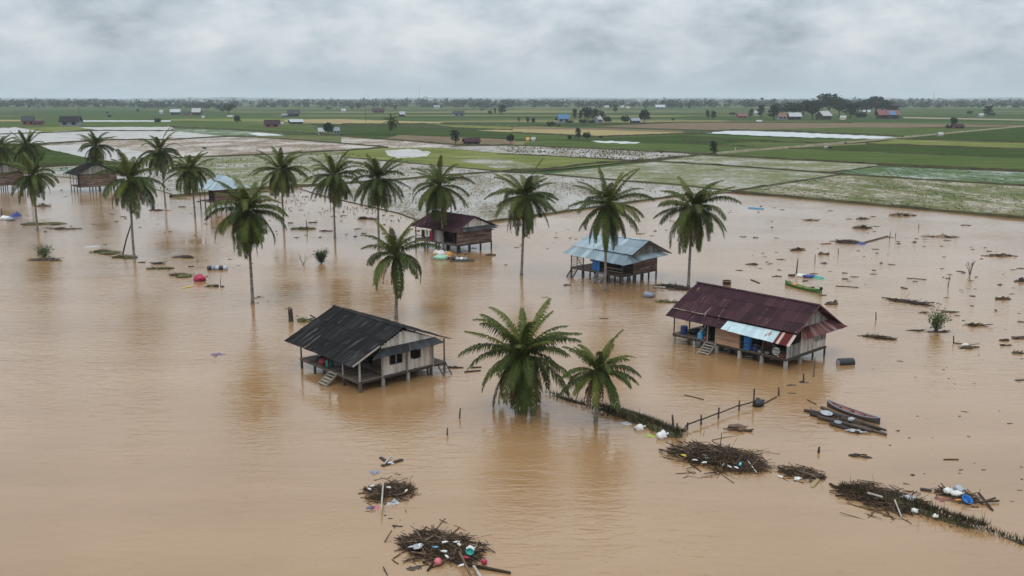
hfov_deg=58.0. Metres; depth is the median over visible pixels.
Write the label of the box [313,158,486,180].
paddy water
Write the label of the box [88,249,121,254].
weed mat
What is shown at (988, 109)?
field tree
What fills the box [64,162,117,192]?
stilt hut
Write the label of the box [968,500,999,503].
floating plank
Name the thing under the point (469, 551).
basin
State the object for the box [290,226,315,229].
weed mat
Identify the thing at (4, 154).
palm tree
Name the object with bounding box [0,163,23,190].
stilt hut
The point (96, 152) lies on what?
palm tree
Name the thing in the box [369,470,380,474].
plastic sheet
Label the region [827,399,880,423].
wooden boat
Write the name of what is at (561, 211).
earth bank
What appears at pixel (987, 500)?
floating plank
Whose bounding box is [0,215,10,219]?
sack
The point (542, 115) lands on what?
ground
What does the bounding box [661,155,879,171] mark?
paddy water
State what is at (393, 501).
plastic sheet
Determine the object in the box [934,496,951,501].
plastic sheet
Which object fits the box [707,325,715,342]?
door
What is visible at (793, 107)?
field tree
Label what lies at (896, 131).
rice field
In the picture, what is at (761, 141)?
earth bank
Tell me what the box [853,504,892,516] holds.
branch
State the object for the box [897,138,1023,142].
earth bank
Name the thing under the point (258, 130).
earth bank
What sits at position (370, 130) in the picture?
rice field
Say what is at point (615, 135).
earth bank
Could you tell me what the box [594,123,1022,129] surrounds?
mud field
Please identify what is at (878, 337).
debris pile
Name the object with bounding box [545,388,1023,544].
bank grass
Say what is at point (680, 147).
rice field
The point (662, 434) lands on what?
sack
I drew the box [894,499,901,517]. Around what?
branch
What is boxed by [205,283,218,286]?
weed mat
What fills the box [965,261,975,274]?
shrub
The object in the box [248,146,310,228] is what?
palm tree
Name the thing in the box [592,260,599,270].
tarpaulin
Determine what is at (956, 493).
sack
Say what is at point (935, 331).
driftwood mat
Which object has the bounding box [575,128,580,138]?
field tree
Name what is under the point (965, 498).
basin
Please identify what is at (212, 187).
stilt hut
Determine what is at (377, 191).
palm tree
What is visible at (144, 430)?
flood water
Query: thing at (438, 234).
door panel
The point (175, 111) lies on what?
farmhouse
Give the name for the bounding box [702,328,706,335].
sack
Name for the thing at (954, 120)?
field tree
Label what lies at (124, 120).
paddy water
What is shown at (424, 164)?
earth bank
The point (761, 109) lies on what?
field tree
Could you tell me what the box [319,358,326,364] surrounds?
sack
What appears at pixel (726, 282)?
wooden box
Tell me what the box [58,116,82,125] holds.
farmhouse
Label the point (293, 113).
farmhouse
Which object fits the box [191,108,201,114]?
farmhouse
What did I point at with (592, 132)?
stubble field
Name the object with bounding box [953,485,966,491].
sack
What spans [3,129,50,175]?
palm tree
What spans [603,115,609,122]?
field tree
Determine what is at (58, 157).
rice field
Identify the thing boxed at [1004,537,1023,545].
grassy bank
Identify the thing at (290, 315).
tree stump
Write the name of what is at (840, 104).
field tree
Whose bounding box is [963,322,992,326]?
driftwood mat
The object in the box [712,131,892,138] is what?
paddy water
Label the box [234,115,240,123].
field tree
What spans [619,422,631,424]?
plastic sheet
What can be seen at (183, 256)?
driftwood mat
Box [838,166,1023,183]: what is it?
rice field
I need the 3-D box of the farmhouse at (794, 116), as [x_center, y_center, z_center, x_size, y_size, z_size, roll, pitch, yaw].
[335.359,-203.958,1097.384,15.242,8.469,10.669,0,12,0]
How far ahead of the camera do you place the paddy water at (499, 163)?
347.87 m
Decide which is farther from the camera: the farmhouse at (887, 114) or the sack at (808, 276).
the farmhouse at (887, 114)
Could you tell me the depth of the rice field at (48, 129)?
760.22 m
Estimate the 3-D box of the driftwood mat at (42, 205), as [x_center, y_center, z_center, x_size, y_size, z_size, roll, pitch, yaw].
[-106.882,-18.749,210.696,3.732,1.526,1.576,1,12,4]
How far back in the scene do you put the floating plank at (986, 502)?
55.73 m
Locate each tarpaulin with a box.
[9,212,21,216]
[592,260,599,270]
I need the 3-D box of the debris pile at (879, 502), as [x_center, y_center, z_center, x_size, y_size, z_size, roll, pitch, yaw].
[22.441,12.607,56.355,6.151,1.302,6.507,0,12,0]
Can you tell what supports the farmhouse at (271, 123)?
on the rice field at (286, 127)
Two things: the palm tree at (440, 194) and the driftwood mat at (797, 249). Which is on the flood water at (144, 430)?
the driftwood mat at (797, 249)
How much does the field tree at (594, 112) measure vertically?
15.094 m
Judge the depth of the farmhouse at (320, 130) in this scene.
635.30 m
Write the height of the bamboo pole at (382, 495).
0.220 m
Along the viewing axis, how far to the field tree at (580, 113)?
1059.27 m
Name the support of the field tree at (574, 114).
on the ground at (542, 115)
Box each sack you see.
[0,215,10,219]
[193,274,207,281]
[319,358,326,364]
[433,255,449,259]
[436,250,446,254]
[634,424,645,430]
[643,291,655,297]
[656,430,668,438]
[688,328,700,334]
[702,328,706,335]
[728,424,747,428]
[752,397,764,406]
[803,274,814,277]
[911,508,918,513]
[943,487,953,493]
[950,490,963,497]
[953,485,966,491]
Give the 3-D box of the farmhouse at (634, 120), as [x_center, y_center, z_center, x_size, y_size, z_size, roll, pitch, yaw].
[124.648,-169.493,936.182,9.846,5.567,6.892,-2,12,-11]
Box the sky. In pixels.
[0,0,1023,98]
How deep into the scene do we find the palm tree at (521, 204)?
124.80 m
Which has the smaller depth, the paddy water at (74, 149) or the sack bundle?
the sack bundle
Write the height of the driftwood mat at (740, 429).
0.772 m
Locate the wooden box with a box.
[722,280,730,284]
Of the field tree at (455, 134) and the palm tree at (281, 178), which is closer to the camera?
the palm tree at (281, 178)
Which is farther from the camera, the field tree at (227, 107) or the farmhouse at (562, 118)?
the field tree at (227, 107)
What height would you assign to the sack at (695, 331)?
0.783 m
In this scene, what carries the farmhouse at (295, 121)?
on the ground at (542, 115)
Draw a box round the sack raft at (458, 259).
[449,257,474,261]
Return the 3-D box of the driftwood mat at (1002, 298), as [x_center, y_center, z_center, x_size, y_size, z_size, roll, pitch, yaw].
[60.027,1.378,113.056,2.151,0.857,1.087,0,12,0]
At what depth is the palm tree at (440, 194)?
145.78 m
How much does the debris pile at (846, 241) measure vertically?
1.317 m
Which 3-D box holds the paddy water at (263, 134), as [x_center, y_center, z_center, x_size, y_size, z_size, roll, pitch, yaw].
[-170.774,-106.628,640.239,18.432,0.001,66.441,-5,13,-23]
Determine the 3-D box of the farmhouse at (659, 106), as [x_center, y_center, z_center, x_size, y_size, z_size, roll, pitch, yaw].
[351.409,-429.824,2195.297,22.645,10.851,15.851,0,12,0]
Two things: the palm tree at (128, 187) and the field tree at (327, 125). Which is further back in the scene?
the field tree at (327, 125)
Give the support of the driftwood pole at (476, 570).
on the flood water at (144, 430)
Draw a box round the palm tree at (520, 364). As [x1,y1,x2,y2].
[458,298,581,416]
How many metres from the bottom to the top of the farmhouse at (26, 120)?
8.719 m
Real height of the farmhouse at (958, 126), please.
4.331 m
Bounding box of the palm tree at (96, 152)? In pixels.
[76,131,116,190]
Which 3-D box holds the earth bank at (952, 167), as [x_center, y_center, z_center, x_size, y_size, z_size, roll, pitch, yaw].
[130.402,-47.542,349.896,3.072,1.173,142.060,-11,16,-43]
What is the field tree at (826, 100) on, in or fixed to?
on the ground at (542, 115)
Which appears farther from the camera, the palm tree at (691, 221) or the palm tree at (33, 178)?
the palm tree at (33, 178)
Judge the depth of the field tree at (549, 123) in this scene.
804.46 m
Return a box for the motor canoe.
[785,280,822,293]
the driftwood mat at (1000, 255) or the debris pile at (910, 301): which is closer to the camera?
the debris pile at (910, 301)
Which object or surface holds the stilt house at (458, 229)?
on the flood water at (144, 430)
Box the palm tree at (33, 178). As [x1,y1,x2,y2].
[2,151,60,230]
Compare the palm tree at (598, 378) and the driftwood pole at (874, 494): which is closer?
the driftwood pole at (874, 494)
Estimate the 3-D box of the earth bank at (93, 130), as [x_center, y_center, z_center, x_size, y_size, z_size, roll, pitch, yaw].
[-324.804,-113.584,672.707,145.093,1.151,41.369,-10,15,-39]
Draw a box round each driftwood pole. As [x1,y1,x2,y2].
[455,560,510,573]
[458,551,471,575]
[472,565,480,575]
[867,492,882,497]
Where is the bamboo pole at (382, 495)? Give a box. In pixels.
[380,482,383,510]
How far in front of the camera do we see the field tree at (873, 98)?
1667.45 m
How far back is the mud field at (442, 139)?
555.64 m
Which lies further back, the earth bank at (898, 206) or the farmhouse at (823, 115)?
the farmhouse at (823, 115)
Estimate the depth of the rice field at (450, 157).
377.15 m
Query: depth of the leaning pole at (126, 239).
143.02 m
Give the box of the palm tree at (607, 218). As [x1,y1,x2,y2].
[568,166,654,292]
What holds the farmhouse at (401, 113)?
on the ground at (542, 115)
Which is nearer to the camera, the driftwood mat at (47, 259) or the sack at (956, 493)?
the sack at (956, 493)
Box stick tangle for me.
[808,407,882,430]
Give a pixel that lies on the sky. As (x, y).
(101, 49)
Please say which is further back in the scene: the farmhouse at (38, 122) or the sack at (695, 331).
the farmhouse at (38, 122)
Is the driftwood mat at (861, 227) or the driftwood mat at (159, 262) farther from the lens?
the driftwood mat at (861, 227)
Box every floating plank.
[381,458,402,466]
[810,479,819,487]
[920,488,931,491]
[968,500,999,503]
[978,492,993,510]
[981,497,995,503]
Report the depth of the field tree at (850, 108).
1175.07 m
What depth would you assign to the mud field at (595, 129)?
762.26 m
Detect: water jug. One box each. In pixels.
[326,359,332,366]
[697,330,703,338]
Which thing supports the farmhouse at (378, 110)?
on the ground at (542, 115)
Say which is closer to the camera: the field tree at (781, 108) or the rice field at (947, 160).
the rice field at (947, 160)
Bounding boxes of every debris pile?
[358,473,421,511]
[383,519,494,575]
[652,282,691,290]
[659,431,778,482]
[773,462,826,482]
[829,475,938,523]
[832,238,859,243]
[858,333,896,340]
[883,294,936,306]
[932,483,981,503]
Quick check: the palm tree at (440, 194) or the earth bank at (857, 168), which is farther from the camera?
the earth bank at (857, 168)
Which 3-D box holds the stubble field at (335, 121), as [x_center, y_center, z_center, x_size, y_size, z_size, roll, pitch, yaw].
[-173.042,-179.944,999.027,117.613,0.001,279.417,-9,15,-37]
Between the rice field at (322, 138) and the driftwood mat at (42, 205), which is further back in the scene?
the rice field at (322, 138)
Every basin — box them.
[466,548,473,555]
[772,347,779,354]
[821,410,832,415]
[962,495,972,503]
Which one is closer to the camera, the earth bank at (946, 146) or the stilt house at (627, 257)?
the stilt house at (627, 257)
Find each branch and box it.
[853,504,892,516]
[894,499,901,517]
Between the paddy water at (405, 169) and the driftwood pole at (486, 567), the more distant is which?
the paddy water at (405, 169)
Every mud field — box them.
[388,135,514,143]
[512,127,682,131]
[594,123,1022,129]
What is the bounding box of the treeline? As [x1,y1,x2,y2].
[0,96,1023,107]
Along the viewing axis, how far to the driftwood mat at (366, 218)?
187.94 m
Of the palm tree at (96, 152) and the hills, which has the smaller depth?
the palm tree at (96, 152)
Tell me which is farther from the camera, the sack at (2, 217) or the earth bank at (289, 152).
the earth bank at (289, 152)
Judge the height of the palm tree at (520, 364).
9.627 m
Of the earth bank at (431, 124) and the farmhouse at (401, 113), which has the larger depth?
the farmhouse at (401, 113)
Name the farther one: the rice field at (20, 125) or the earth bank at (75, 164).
the rice field at (20, 125)
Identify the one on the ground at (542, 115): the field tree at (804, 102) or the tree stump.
the field tree at (804, 102)
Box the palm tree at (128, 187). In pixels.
[90,149,166,259]
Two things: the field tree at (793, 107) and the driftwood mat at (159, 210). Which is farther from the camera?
the field tree at (793, 107)
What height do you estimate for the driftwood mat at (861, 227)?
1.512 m
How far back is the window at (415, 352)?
80.51 m
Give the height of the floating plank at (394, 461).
0.091 m
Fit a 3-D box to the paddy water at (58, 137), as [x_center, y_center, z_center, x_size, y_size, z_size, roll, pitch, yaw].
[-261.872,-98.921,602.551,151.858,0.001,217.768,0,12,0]
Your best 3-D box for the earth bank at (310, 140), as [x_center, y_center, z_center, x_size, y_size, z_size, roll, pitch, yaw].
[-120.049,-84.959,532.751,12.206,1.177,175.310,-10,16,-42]
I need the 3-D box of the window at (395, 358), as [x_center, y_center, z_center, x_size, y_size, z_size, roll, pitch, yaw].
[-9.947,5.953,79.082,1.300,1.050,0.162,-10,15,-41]
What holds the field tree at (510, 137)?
on the ground at (542, 115)
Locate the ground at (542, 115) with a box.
[0,101,1023,193]
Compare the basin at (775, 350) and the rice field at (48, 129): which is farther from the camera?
the rice field at (48, 129)
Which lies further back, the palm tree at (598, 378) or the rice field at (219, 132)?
the rice field at (219, 132)
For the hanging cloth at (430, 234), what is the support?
hanging from the stilt house at (458, 229)
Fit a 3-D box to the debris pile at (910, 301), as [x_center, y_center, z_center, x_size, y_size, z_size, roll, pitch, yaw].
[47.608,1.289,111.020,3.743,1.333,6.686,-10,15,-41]
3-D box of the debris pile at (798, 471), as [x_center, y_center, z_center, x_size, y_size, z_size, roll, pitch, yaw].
[18.875,11.998,60.484,3.349,0.636,3.370,0,12,0]
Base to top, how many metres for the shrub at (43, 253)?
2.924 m
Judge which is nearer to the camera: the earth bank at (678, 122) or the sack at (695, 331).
the sack at (695, 331)
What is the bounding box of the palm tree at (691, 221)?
[653,176,741,286]
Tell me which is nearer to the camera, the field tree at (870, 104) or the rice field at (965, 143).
the rice field at (965, 143)
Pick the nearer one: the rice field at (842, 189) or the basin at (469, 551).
the basin at (469, 551)
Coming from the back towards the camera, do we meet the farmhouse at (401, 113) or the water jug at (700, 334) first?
the farmhouse at (401, 113)
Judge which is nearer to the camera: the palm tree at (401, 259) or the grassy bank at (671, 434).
the grassy bank at (671, 434)
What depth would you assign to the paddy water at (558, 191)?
240.07 m
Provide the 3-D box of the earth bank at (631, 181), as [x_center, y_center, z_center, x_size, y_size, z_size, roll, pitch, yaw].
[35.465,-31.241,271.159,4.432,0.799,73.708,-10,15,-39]
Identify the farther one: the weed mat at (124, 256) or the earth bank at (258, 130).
the earth bank at (258, 130)
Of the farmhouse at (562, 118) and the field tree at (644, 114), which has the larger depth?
the farmhouse at (562, 118)
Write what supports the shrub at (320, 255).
in the flood water at (144, 430)
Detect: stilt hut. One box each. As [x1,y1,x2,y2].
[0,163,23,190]
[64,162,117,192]
[199,174,249,209]
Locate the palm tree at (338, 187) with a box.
[303,150,361,237]
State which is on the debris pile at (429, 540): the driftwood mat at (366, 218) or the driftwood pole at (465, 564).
the driftwood pole at (465, 564)
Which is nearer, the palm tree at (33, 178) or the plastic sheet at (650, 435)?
the plastic sheet at (650, 435)
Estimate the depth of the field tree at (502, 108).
1412.31 m
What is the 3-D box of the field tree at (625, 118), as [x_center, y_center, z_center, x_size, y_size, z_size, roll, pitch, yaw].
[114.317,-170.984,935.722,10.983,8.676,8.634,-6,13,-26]
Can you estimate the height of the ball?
0.440 m
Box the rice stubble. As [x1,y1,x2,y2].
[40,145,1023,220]
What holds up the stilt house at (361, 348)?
on the flood water at (144, 430)
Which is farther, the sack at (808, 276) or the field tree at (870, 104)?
the field tree at (870, 104)
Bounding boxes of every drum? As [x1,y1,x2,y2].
[680,325,687,334]
[743,336,752,349]
[836,358,854,365]
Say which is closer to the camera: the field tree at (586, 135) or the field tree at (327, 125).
the field tree at (586, 135)
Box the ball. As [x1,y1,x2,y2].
[434,558,441,565]
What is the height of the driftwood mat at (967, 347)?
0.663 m
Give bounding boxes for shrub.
[31,241,54,257]
[312,248,329,262]
[921,306,950,330]
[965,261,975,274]
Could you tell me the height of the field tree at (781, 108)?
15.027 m
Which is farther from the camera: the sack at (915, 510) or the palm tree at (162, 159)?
the palm tree at (162, 159)
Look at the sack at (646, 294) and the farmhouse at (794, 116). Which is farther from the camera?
the farmhouse at (794, 116)
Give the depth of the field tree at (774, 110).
1057.30 m
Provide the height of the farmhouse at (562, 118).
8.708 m
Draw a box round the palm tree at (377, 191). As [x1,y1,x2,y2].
[350,154,410,241]
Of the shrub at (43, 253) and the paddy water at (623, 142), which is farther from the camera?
the paddy water at (623, 142)
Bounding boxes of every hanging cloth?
[429,230,433,240]
[763,340,771,346]
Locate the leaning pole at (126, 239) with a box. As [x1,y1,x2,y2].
[122,224,130,254]
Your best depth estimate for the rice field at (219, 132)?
669.64 m
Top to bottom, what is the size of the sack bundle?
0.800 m
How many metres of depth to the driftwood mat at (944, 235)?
163.93 m
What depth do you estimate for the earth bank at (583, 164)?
347.15 m
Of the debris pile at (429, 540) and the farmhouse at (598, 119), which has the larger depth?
the farmhouse at (598, 119)
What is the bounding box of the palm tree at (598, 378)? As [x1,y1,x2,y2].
[556,329,640,422]
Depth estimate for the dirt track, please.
500.69 m
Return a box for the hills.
[1,97,1023,100]
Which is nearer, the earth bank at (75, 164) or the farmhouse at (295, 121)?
the earth bank at (75, 164)
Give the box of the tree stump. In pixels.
[288,307,292,321]
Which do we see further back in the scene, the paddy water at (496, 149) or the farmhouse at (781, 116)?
the farmhouse at (781, 116)
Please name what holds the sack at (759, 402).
on the flood water at (144, 430)
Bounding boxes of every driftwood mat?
[29,257,64,260]
[36,203,51,206]
[48,227,81,229]
[148,209,170,210]
[149,261,166,263]
[173,255,194,257]
[358,216,376,219]
[406,565,421,570]
[723,426,753,431]
[789,247,804,250]
[824,299,837,304]
[848,453,871,458]
[852,224,872,228]
[889,212,915,215]
[922,234,957,237]
[927,330,949,332]
[958,343,979,348]
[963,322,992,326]
[981,253,1016,256]
[995,296,1010,299]
[1011,336,1023,338]
[1011,350,1023,353]
[1014,277,1023,281]
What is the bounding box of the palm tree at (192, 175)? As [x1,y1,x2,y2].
[163,151,215,215]
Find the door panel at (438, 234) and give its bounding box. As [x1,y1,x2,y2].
[435,230,441,241]
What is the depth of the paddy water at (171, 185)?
289.93 m
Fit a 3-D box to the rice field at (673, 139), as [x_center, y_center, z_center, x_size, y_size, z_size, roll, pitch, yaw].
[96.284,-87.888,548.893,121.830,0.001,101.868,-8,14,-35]
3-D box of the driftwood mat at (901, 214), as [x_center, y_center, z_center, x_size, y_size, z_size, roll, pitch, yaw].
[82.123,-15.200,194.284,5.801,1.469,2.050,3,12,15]
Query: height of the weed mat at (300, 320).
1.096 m
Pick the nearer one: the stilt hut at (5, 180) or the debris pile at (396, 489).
the debris pile at (396, 489)
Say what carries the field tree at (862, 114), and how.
on the ground at (542, 115)
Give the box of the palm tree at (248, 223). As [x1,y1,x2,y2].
[204,178,288,304]
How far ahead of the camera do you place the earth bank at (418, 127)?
783.83 m
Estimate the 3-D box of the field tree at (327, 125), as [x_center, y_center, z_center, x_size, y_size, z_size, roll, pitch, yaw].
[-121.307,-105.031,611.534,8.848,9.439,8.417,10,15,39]
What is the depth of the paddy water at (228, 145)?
482.81 m
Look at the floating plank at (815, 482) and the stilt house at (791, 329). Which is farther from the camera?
the stilt house at (791, 329)
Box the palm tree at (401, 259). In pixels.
[360,219,440,319]
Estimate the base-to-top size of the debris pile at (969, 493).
0.821 m
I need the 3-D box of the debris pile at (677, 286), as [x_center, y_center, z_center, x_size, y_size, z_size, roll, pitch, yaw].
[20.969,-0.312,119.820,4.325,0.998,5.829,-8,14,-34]
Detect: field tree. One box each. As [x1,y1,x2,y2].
[223,104,234,113]
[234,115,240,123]
[322,122,334,135]
[450,129,459,143]
[498,104,506,112]
[506,134,514,143]
[546,121,556,125]
[572,108,576,119]
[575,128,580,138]
[578,110,583,117]
[582,106,592,122]
[583,131,590,138]
[590,108,598,118]
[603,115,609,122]
[620,115,629,121]
[639,109,650,123]
[709,140,717,153]
[711,111,716,119]
[757,104,765,117]
[767,104,780,119]
[777,106,787,112]
[782,102,803,112]
[798,100,810,114]
[803,101,821,119]
[816,93,842,111]
[832,99,847,115]
[842,103,857,117]
[851,101,866,110]
[854,111,867,118]
[859,99,875,112]
[868,96,883,111]
[874,99,891,109]
[887,105,899,109]
[950,117,958,123]
[983,105,993,115]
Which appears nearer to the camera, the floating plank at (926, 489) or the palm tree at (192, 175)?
the floating plank at (926, 489)
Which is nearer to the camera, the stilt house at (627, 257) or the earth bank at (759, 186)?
the stilt house at (627, 257)
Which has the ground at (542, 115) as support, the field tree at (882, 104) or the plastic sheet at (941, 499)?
the field tree at (882, 104)
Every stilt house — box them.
[284,305,451,392]
[411,211,497,253]
[563,233,671,284]
[665,281,846,369]
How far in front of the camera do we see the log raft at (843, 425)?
69.14 m
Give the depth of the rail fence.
70.94 m
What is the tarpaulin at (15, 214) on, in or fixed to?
on the flood water at (144, 430)
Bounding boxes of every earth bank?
[0,161,134,167]
[2,130,174,133]
[10,136,226,145]
[169,169,512,196]
[170,126,341,135]
[171,146,387,158]
[227,136,384,146]
[312,124,512,129]
[340,135,711,153]
[341,123,512,126]
[341,156,496,170]
[487,193,695,221]
[497,153,630,159]
[511,122,853,126]
[511,132,711,137]
[513,152,715,171]
[543,173,732,191]
[642,160,1023,185]
[682,139,845,143]
[682,142,753,146]
[704,129,903,136]
[704,154,1023,171]
[733,190,1023,218]
[735,174,842,190]
[789,147,1023,157]
[831,165,882,171]
[866,143,1023,149]
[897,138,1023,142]
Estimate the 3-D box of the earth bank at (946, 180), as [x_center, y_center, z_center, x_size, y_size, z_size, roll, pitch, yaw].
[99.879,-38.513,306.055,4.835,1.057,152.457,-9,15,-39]
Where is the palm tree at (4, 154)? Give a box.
[0,134,18,163]
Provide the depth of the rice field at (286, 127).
849.32 m
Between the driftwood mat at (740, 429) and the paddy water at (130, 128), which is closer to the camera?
the driftwood mat at (740, 429)
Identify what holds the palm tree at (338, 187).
on the ground at (542, 115)
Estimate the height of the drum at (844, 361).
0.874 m
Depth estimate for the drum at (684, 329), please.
92.22 m
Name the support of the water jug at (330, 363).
on the stilt house at (361, 348)
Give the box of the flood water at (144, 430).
[0,176,1023,575]
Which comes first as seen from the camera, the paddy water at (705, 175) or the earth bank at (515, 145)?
the paddy water at (705, 175)
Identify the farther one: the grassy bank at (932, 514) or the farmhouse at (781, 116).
the farmhouse at (781, 116)
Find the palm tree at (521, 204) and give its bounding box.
[484,157,558,275]
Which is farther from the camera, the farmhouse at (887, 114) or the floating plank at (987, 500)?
the farmhouse at (887, 114)
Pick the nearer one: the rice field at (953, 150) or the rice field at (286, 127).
the rice field at (953, 150)
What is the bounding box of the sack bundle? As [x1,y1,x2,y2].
[207,265,227,269]
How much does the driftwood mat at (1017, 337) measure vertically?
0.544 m
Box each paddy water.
[0,127,59,135]
[0,131,216,143]
[18,161,176,193]
[41,137,373,158]
[43,144,149,161]
[81,127,173,129]
[83,120,170,121]
[173,151,340,193]
[249,133,279,135]
[302,172,730,220]
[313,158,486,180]
[341,137,453,147]
[385,149,430,157]
[440,146,689,159]
[457,157,537,168]
[549,162,838,189]
[595,141,639,143]
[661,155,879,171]
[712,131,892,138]
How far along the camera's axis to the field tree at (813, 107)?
1055.52 m
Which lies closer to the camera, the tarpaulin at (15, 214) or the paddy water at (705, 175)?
the tarpaulin at (15, 214)
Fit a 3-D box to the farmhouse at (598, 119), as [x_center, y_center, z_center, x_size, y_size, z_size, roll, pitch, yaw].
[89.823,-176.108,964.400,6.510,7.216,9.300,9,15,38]
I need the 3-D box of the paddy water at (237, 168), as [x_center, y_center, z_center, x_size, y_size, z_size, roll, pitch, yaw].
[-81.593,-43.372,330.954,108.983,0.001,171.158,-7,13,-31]
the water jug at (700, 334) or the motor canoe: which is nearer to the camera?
the water jug at (700, 334)
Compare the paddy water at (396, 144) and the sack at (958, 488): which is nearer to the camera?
the sack at (958, 488)
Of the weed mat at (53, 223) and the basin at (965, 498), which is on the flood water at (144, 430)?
the weed mat at (53, 223)
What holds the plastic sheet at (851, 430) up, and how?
on the log raft at (843, 425)
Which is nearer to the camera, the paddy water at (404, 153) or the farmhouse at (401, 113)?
the paddy water at (404, 153)
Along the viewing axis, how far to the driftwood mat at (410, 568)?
48.19 m
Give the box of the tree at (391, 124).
[383,113,400,133]
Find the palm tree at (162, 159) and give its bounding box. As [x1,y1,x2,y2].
[137,127,183,205]
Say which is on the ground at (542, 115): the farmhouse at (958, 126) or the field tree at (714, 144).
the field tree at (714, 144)
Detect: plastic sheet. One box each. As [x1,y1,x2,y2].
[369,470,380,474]
[386,498,398,504]
[408,543,422,548]
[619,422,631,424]
[644,433,655,437]
[846,429,867,432]
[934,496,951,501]
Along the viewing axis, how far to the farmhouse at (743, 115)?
1175.90 m
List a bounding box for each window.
[389,353,402,364]
[412,349,419,358]
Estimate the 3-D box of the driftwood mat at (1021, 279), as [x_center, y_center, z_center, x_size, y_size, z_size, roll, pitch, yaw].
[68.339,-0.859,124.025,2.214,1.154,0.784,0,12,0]
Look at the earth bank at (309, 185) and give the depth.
267.75 m
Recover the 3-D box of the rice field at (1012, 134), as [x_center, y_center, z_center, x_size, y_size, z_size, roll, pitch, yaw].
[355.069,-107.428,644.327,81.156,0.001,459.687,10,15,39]
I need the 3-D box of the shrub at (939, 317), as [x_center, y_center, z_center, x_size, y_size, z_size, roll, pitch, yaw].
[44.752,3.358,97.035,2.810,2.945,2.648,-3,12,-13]
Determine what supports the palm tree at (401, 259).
on the ground at (542, 115)
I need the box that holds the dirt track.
[716,125,1023,153]
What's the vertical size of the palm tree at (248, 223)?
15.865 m
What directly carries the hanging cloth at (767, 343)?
hanging from the stilt house at (791, 329)
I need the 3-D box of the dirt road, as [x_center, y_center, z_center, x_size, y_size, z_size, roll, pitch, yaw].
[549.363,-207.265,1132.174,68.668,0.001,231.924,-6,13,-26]
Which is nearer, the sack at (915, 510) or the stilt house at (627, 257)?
the sack at (915, 510)
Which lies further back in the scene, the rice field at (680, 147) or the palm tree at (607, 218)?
the rice field at (680, 147)
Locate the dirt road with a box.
[903,117,1023,120]
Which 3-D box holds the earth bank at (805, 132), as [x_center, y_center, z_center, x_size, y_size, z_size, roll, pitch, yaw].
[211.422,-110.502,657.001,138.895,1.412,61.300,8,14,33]
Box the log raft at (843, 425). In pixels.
[804,406,886,435]
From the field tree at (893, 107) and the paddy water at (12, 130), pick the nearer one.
the paddy water at (12, 130)
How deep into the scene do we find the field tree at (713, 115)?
1077.37 m
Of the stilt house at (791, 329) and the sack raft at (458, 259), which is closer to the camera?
the stilt house at (791, 329)
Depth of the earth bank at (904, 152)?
412.26 m
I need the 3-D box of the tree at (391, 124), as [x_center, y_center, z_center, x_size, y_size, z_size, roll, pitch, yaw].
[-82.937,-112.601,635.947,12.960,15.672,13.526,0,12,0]
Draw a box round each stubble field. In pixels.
[284,119,443,123]
[478,129,683,135]
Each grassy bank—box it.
[553,395,589,406]
[599,408,682,437]
[877,493,974,528]
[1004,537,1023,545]
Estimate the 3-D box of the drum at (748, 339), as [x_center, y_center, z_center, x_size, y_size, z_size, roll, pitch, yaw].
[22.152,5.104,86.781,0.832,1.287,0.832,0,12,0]
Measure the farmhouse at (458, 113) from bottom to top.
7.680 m
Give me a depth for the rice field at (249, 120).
1044.90 m
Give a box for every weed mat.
[21,222,66,224]
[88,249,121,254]
[111,254,137,258]
[147,266,173,269]
[167,272,194,277]
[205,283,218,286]
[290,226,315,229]
[297,318,315,322]
[655,299,677,302]
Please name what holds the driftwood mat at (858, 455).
on the flood water at (144, 430)
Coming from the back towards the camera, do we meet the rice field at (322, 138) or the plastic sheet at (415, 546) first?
the rice field at (322, 138)
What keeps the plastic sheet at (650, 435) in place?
on the flood water at (144, 430)
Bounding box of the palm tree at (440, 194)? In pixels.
[411,155,474,250]
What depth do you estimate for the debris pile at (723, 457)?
62.34 m
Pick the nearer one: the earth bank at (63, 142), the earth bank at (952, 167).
the earth bank at (952, 167)
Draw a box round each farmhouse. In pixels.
[21,116,34,124]
[32,120,43,124]
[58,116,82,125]
[170,109,180,114]
[182,111,190,114]
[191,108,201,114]
[264,120,280,126]
[287,110,299,116]
[287,119,303,123]
[318,128,324,133]
[333,127,339,133]
[372,108,384,112]
[398,111,404,116]
[452,111,464,115]
[462,138,480,143]
[557,114,569,122]
[593,116,602,122]
[629,118,640,122]
[655,105,664,108]
[736,113,747,117]
[776,113,786,119]
[787,113,801,119]
[815,111,832,119]
[874,110,901,118]
[951,124,964,128]
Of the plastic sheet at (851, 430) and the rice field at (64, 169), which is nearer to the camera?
the plastic sheet at (851, 430)
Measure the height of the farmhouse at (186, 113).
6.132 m
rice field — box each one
[0,122,75,127]
[2,146,86,165]
[25,126,88,131]
[53,165,121,171]
[78,122,332,134]
[171,119,283,121]
[171,129,282,134]
[217,135,368,141]
[316,125,511,137]
[341,148,620,170]
[433,124,563,128]
[512,133,574,139]
[524,134,872,152]
[545,135,773,143]
[717,148,1023,169]
[740,175,1023,215]
[762,127,1018,136]
[801,144,1023,157]
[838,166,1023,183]
[846,127,1023,143]
[876,139,1023,149]
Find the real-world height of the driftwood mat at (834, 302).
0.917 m
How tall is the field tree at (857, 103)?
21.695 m
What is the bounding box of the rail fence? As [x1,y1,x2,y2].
[682,388,754,432]
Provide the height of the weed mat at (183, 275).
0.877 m
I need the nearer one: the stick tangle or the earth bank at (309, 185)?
the stick tangle
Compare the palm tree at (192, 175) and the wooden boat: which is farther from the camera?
the palm tree at (192, 175)

